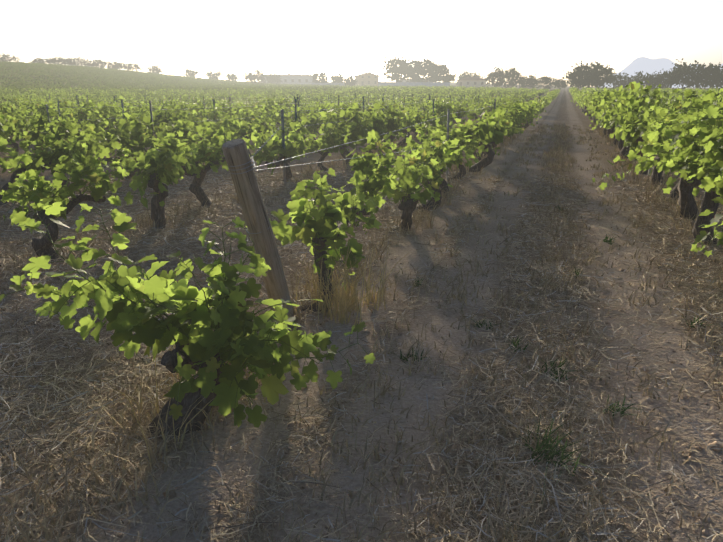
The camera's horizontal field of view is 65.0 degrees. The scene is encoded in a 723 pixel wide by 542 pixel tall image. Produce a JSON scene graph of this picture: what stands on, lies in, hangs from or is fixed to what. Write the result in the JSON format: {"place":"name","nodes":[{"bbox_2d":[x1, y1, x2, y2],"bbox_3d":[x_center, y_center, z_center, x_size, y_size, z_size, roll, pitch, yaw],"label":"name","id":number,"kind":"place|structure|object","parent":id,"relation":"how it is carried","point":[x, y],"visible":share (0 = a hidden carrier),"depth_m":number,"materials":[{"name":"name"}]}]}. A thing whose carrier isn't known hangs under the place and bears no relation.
{"place":"outdoors","nodes":[
{"label":"outdoors","id":0,"kind":"place"},
{"bbox_2d":[0,64,722,541],"bbox_3d":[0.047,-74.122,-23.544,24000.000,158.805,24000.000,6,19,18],"label":"ground","id":1,"kind":"structure","parent":0,"point":[562,108],"depth_m":3.43,"materials":[{"name":"brown soil"}]},
{"bbox_2d":[0,124,104,206],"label":"vine","id":2,"kind":"object","parent":1,"relation":"on","point":[57,151],"visible":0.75,"depth_m":8.73,"materials":[{"name":"green plant"}]},
{"bbox_2d":[0,53,163,73],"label":"ridge trees","id":3,"kind":"object","parent":1,"relation":"on","point":[79,61],"visible":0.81,"depth_m":273.44,"materials":[{"name":"green plant"}]},
{"bbox_2d":[0,136,164,261],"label":"vine","id":4,"kind":"object","parent":1,"relation":"on","point":[98,179],"visible":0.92,"depth_m":5.71,"materials":[{"name":"green plant"}]},
{"bbox_2d":[110,130,202,229],"bbox_3d":[-2.487,-1.093,7.029,1.049,1.258,2.043,-7,19,-20],"label":"vine","id":5,"kind":"object","parent":1,"relation":"on","point":[160,166],"visible":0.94,"depth_m":6.72,"materials":[{"name":"green plant"}]},
{"bbox_2d":[0,198,374,439],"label":"vine","id":6,"kind":"object","parent":1,"relation":"on","point":[219,305],"visible":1,"depth_m":2.74,"materials":[{"name":"green plant"}]},
{"bbox_2d":[163,118,263,207],"bbox_3d":[-2.265,-1.519,8.243,1.388,1.364,2.499,6,19,18],"label":"vine","id":7,"kind":"object","parent":1,"relation":"on","point":[207,152],"visible":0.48,"depth_m":8.26,"materials":[{"name":"green plant"}]},
{"bbox_2d":[222,128,293,325],"bbox_3d":[-0.573,-0.231,4.071,0.168,1.654,0.663,3,35,19],"label":"wooden end post","id":8,"kind":"object","parent":1,"relation":"on","point":[238,158],"visible":0.83,"depth_m":3.64,"materials":[{"name":"brown wood"}]},
{"bbox_2d":[260,73,315,84],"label":"white warehouse","id":9,"kind":"structure","parent":1,"relation":"on","point":[299,78],"depth_m":263.77,"materials":[{"name":"tile"}]},
{"bbox_2d":[246,130,411,312],"bbox_3d":[-0.177,-0.475,5.005,0.847,1.401,2.241,6,19,18],"label":"vine","id":10,"kind":"object","parent":1,"relation":"on","point":[322,230],"visible":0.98,"depth_m":4.51,"materials":[{"name":"green plant"}]},
{"bbox_2d":[312,83,353,86],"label":"boundary wall","id":11,"kind":"structure","parent":1,"relation":"on","point":[342,84],"depth_m":227.30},
{"bbox_2d":[46,93,659,183],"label":"steel posts","id":12,"kind":"object","parent":1,"relation":"on","point":[296,101],"visible":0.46,"depth_m":15.84,"materials":[{"name":"grey metal"}]},
{"bbox_2d":[19,95,701,170],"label":"trellis wires","id":13,"kind":"object","parent":12,"relation":"attached to","point":[280,124],"visible":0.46,"depth_m":14.34,"materials":[{"name":"grey metal"}]},
{"bbox_2d":[0,61,721,100],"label":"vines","id":14,"kind":"object","parent":1,"relation":"on","point":[192,85],"visible":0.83,"depth_m":129.37,"materials":[{"name":"green plant"}]},
{"bbox_2d":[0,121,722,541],"bbox_3d":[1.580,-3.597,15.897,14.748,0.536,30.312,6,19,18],"label":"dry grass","id":15,"kind":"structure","parent":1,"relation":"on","point":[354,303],"depth_m":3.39,"materials":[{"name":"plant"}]},
{"bbox_2d":[0,80,722,188],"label":"vines","id":16,"kind":"object","parent":1,"relation":"on","point":[621,118],"visible":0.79,"depth_m":13.36,"materials":[{"name":"green plant"}]},
{"bbox_2d":[0,87,722,123],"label":"vines","id":17,"kind":"object","parent":1,"relation":"on","point":[581,98],"visible":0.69,"depth_m":50.30,"materials":[{"name":"green plant"}]},
{"bbox_2d":[1,196,722,541],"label":"soil clods","id":18,"kind":"object","parent":1,"relation":"on","point":[308,489],"visible":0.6,"depth_m":2.81,"materials":[{"name":"soil"}]},
{"bbox_2d":[355,72,379,85],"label":"ochre house","id":19,"kind":"structure","parent":1,"relation":"on","point":[368,78],"depth_m":280.24,"materials":[{"name":"tile"}]},
{"bbox_2d":[354,144,452,230],"bbox_3d":[0.542,-0.907,6.754,1.254,1.144,1.640,-2,18,-7],"label":"vine","id":20,"kind":"object","parent":1,"relation":"on","point":[406,195],"visible":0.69,"depth_m":6.30,"materials":[{"name":"green plant"}]},
{"bbox_2d":[378,82,449,86],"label":"boundary wall","id":21,"kind":"structure","parent":1,"relation":"on","point":[430,84],"depth_m":222.69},
{"bbox_2d":[377,123,470,210],"bbox_3d":[0.859,-1.424,8.157,1.269,1.401,2.274,-2,18,-5],"label":"vine","id":22,"kind":"object","parent":1,"relation":"on","point":[447,149],"visible":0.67,"depth_m":7.82,"materials":[{"name":"green plant"}]},
{"bbox_2d":[394,118,481,193],"bbox_3d":[1.175,-1.790,9.164,1.462,1.274,1.808,-5,18,-15],"label":"vine","id":23,"kind":"object","parent":1,"relation":"on","point":[458,157],"visible":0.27,"depth_m":9.02,"materials":[{"name":"green plant"}]},
{"bbox_2d":[181,54,722,89],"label":"trees","id":24,"kind":"object","parent":1,"relation":"on","point":[700,76],"visible":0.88,"depth_m":218.51,"materials":[{"name":"green plant"}]},
{"bbox_2d":[456,76,485,86],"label":"tiled house","id":25,"kind":"structure","parent":1,"relation":"on","point":[472,81],"depth_m":262.09,"materials":[{"name":"tile"}]},
{"bbox_2d":[592,87,722,243],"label":"vine","id":26,"kind":"object","parent":1,"relation":"on","point":[687,144],"visible":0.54,"depth_m":6.33,"materials":[{"name":"green plant"}]},
{"bbox_2d":[636,88,722,219],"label":"vine","id":27,"kind":"object","parent":1,"relation":"on","point":[685,190],"visible":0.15,"depth_m":7.45,"materials":[{"name":"green plant"}]},
{"bbox_2d":[639,89,722,199],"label":"vine","id":28,"kind":"object","parent":1,"relation":"on","point":[658,109],"visible":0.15,"depth_m":8.59,"materials":[{"name":"green plant"}]},
{"bbox_2d":[662,100,722,197],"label":"vine","id":29,"kind":"object","parent":1,"relation":"on","point":[708,135],"visible":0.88,"depth_m":5.36,"materials":[{"name":"green plant"}]},
{"bbox_2d":[690,167,722,256],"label":"vine","id":30,"kind":"object","parent":1,"relation":"on","point":[702,236],"visible":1,"depth_m":4.69,"materials":[{"name":"green plant"}]},
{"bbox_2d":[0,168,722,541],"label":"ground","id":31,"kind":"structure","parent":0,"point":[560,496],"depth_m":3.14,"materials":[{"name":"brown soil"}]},
{"bbox_2d":[0,0,722,86],"label":"sky","id":32,"kind":"structure","parent":0,"point":[540,38],"materials":[{"name":"white"}]},
{"bbox_2d":[598,57,722,87],"bbox_3d":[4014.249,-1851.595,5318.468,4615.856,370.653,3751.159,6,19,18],"label":"mountain","id":33,"kind":"structure","parent":0,"point":[647,65],"depth_m":5621.88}
]}

